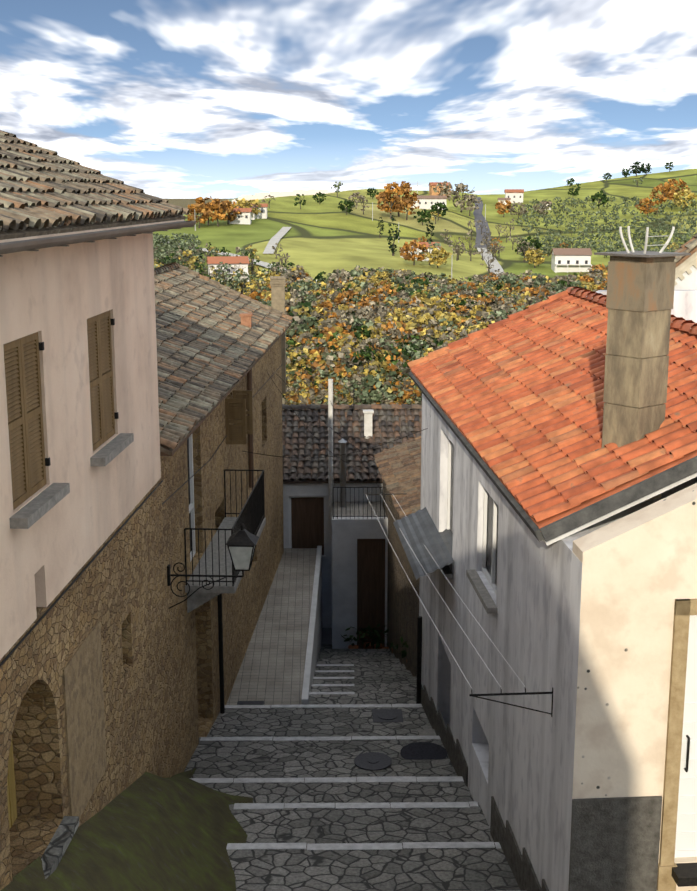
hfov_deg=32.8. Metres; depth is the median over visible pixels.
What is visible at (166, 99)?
sky
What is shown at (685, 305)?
white house gable
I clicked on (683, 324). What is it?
red roof ridge tiles
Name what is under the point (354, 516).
terrace railing
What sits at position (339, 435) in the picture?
overhead wires
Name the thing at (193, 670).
stone house wall
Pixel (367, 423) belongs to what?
white chimney
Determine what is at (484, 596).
white house sills
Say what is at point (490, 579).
white house window frames
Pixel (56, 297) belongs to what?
pink wall
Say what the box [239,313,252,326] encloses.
roof chimney
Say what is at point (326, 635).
utility box
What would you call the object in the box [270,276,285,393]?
stone chimney
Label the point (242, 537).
street lamp
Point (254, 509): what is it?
balcony railing
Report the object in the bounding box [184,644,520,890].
stair paving
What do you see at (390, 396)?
olive tree crowns
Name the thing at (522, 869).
white house plinth
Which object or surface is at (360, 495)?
house facade
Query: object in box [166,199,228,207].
valley ground
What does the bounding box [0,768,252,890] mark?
mossy bank
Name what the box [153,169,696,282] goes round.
hill fields terrain
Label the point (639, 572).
white house gable wall
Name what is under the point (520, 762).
white house wall
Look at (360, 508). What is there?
terrace floor
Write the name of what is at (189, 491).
stone house glass
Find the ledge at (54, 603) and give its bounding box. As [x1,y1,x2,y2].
[0,480,162,666]
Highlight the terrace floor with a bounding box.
[332,501,385,516]
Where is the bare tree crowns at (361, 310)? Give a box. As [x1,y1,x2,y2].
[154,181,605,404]
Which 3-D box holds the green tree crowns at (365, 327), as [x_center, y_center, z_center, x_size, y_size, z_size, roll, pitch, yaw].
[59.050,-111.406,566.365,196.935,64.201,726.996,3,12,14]
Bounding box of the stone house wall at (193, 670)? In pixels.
[160,337,283,776]
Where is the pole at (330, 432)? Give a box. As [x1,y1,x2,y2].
[328,379,332,525]
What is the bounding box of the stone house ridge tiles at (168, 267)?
[154,262,292,319]
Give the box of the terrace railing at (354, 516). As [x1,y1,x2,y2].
[333,481,387,518]
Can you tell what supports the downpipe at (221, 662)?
attached to the stone house wall at (193, 670)
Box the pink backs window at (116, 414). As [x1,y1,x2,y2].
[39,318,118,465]
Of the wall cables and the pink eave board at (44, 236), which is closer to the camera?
the pink eave board at (44, 236)
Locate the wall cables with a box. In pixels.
[162,365,281,504]
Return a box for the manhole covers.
[354,709,402,769]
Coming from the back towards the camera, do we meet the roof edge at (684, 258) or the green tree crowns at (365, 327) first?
the green tree crowns at (365, 327)
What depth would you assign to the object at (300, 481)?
36.09 m
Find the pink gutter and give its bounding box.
[0,221,195,256]
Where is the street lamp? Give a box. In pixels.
[167,523,258,608]
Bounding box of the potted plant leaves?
[341,624,408,657]
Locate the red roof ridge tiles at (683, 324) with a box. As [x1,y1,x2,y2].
[407,287,696,366]
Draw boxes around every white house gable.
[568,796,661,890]
[586,290,696,322]
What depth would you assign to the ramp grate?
24.94 m
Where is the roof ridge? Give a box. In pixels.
[282,404,421,408]
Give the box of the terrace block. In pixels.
[332,517,387,648]
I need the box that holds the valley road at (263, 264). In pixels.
[166,242,320,283]
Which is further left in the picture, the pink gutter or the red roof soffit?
the pink gutter
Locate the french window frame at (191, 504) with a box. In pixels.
[188,434,195,561]
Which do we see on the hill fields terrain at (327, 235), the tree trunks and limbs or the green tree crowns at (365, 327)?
the tree trunks and limbs
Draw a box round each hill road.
[473,197,490,247]
[477,248,503,276]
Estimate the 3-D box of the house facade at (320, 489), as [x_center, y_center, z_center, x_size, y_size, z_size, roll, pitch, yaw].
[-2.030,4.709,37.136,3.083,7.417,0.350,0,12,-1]
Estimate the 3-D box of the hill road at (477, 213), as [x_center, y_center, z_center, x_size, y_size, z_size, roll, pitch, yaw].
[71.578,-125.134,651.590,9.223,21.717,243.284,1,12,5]
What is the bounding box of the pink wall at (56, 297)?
[0,233,160,659]
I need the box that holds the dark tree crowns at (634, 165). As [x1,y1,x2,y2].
[378,161,649,250]
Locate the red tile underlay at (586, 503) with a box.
[411,371,696,528]
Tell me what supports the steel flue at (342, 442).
on the terrace block
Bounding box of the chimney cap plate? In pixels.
[594,251,690,257]
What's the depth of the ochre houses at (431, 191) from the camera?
739.71 m
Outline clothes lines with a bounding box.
[366,494,525,688]
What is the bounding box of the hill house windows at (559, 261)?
[214,190,587,272]
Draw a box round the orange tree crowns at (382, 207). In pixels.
[187,179,689,408]
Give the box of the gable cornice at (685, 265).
[675,251,696,284]
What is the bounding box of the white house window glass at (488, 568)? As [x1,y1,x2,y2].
[450,448,497,585]
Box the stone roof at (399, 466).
[374,436,420,518]
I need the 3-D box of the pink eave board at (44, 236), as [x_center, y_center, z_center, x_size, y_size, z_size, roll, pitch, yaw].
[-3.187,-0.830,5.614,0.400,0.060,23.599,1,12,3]
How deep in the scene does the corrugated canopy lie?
21.67 m
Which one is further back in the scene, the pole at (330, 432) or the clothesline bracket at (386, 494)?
the pole at (330, 432)
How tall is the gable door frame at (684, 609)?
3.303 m
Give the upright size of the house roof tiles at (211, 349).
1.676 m
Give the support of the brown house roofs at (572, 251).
on the white hill houses at (572, 266)
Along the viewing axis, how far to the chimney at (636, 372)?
13.83 m
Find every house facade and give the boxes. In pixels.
[283,483,331,627]
[333,483,382,501]
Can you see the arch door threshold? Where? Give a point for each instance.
(56, 848)
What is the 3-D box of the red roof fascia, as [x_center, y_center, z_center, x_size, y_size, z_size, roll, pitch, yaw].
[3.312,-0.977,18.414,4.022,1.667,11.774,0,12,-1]
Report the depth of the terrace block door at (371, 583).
34.91 m
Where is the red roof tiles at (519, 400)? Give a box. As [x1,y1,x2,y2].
[410,294,696,521]
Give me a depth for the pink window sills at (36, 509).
11.89 m
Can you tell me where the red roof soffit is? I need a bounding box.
[543,473,696,545]
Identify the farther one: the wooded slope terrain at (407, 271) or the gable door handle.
the wooded slope terrain at (407, 271)
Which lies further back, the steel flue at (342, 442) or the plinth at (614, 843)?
the steel flue at (342, 442)
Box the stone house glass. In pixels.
[187,439,191,551]
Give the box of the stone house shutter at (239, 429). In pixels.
[225,390,252,443]
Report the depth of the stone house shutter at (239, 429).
24.48 m
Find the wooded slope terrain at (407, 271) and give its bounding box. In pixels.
[224,270,584,409]
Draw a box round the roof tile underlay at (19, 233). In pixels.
[0,215,184,239]
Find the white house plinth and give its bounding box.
[421,684,548,890]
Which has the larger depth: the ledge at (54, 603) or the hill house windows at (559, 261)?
the hill house windows at (559, 261)
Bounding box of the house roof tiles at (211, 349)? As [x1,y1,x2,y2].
[154,267,292,448]
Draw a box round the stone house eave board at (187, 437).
[160,324,290,455]
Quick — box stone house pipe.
[247,369,253,487]
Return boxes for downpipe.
[217,593,224,713]
[416,616,421,703]
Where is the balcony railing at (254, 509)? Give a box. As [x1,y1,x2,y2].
[184,469,264,585]
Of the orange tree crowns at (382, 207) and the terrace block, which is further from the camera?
the orange tree crowns at (382, 207)
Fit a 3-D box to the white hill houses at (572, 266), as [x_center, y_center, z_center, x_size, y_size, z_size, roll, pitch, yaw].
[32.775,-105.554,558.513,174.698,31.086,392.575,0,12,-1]
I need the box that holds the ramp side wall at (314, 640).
[301,546,321,704]
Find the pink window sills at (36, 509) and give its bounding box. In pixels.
[9,433,133,528]
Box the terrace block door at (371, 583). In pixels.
[357,539,384,648]
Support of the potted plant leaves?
in the plant pots
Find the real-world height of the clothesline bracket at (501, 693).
0.362 m
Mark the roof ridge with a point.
(361, 406)
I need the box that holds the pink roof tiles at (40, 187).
[0,130,189,230]
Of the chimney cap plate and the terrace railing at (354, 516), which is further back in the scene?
the terrace railing at (354, 516)
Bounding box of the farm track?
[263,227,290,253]
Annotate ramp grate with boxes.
[237,701,263,704]
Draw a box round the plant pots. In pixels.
[348,642,406,660]
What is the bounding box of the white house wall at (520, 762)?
[419,393,590,890]
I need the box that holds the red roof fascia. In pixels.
[408,372,696,541]
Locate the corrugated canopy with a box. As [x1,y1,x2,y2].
[393,507,453,579]
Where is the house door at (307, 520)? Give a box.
[291,497,323,554]
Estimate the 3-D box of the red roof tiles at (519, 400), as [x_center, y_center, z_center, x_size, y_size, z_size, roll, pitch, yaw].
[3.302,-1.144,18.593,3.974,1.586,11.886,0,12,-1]
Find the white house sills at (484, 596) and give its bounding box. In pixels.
[441,565,496,613]
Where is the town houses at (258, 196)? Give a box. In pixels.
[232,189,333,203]
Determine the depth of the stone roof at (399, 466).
32.47 m
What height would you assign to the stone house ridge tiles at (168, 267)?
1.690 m
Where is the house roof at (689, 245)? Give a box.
[674,234,696,261]
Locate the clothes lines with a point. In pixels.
(447, 606)
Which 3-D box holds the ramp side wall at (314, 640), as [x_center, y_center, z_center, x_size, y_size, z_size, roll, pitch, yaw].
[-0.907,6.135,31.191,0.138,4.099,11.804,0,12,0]
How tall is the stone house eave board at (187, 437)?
0.060 m
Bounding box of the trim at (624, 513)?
[587,477,696,531]
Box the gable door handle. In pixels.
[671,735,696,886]
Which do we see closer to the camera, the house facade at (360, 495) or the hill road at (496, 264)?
the house facade at (360, 495)
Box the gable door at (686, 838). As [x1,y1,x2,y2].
[675,615,696,856]
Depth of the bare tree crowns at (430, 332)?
262.28 m
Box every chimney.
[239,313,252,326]
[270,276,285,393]
[363,409,373,438]
[602,256,674,501]
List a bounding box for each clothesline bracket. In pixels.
[365,493,406,494]
[469,687,552,716]
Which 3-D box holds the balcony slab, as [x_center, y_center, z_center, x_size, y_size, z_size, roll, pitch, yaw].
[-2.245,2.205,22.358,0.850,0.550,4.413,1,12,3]
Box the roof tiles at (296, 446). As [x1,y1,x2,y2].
[282,408,421,480]
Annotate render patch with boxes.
[63,621,106,818]
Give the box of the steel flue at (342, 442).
[338,439,346,506]
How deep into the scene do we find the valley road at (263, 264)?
416.69 m
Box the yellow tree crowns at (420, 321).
[155,189,696,404]
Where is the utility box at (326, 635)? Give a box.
[321,628,331,643]
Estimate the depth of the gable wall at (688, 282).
25.86 m
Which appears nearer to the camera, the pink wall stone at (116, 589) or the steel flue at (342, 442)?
the pink wall stone at (116, 589)
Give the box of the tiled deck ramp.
[226,548,316,704]
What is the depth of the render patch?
13.52 m
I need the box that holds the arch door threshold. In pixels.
[41,816,78,878]
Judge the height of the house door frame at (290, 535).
1.941 m
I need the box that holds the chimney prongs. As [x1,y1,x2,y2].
[619,226,674,253]
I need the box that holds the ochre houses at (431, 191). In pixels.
[429,184,450,196]
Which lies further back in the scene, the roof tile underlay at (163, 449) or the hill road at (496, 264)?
the hill road at (496, 264)
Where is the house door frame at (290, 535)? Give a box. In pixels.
[289,496,325,555]
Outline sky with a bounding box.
[0,0,696,198]
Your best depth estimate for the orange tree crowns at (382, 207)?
321.00 m
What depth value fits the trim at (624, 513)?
14.26 m
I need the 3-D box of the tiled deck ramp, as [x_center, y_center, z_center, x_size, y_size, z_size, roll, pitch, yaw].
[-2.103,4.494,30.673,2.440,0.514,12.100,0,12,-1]
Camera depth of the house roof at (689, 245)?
25.71 m
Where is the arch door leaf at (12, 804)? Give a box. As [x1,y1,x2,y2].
[7,739,16,829]
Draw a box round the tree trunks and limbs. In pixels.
[154,167,696,409]
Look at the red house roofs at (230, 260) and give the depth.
374.78 m
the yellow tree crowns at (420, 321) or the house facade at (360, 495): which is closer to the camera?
the house facade at (360, 495)
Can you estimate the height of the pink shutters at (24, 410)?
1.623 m
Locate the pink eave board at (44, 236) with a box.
[0,219,183,242]
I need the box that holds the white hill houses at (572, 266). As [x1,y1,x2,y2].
[208,193,591,281]
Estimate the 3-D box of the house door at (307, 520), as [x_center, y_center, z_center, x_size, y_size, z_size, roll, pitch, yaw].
[-1.264,2.481,36.723,1.024,1.891,0.050,0,12,-1]
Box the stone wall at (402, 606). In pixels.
[383,480,419,676]
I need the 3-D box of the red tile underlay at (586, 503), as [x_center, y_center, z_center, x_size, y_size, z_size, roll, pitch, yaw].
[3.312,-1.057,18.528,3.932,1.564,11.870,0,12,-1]
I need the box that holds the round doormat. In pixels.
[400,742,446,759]
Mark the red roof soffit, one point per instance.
(623, 508)
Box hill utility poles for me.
[194,181,485,277]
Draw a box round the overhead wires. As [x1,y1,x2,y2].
[243,373,427,505]
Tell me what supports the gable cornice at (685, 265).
attached to the gable wall at (688, 282)
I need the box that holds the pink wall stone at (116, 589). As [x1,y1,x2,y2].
[0,478,170,889]
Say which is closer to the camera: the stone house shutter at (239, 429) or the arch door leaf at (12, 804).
the arch door leaf at (12, 804)
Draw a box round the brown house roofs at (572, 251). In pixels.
[236,195,591,254]
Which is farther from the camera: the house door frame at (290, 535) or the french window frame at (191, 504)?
the house door frame at (290, 535)
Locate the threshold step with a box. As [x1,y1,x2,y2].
[418,729,435,735]
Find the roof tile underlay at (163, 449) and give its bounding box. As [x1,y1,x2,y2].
[160,339,275,454]
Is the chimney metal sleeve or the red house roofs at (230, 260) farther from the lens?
the red house roofs at (230, 260)
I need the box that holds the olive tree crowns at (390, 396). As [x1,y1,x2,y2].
[153,178,696,409]
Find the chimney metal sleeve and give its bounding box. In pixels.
[606,262,675,311]
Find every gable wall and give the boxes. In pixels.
[572,483,696,890]
[674,266,696,289]
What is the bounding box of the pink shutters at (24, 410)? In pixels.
[3,310,114,509]
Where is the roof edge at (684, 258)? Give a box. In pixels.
[676,245,696,266]
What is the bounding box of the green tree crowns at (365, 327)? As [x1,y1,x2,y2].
[157,162,673,402]
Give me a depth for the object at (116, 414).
12.11 m
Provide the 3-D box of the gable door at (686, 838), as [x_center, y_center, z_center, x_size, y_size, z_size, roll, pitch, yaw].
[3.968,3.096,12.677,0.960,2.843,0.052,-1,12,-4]
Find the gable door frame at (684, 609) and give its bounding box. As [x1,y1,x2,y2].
[657,599,696,890]
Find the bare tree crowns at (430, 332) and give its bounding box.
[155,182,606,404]
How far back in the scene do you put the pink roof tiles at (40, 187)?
13.57 m
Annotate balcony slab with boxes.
[185,517,265,613]
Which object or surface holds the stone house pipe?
attached to the stone house wall at (193, 670)
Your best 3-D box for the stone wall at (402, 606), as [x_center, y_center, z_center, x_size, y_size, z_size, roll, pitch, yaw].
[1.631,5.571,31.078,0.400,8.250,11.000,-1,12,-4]
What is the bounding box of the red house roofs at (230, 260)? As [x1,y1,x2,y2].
[206,182,523,263]
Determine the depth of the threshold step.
22.56 m
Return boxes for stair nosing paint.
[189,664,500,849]
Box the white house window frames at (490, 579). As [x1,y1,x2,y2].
[447,438,496,593]
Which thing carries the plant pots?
on the stair paving at (382, 676)

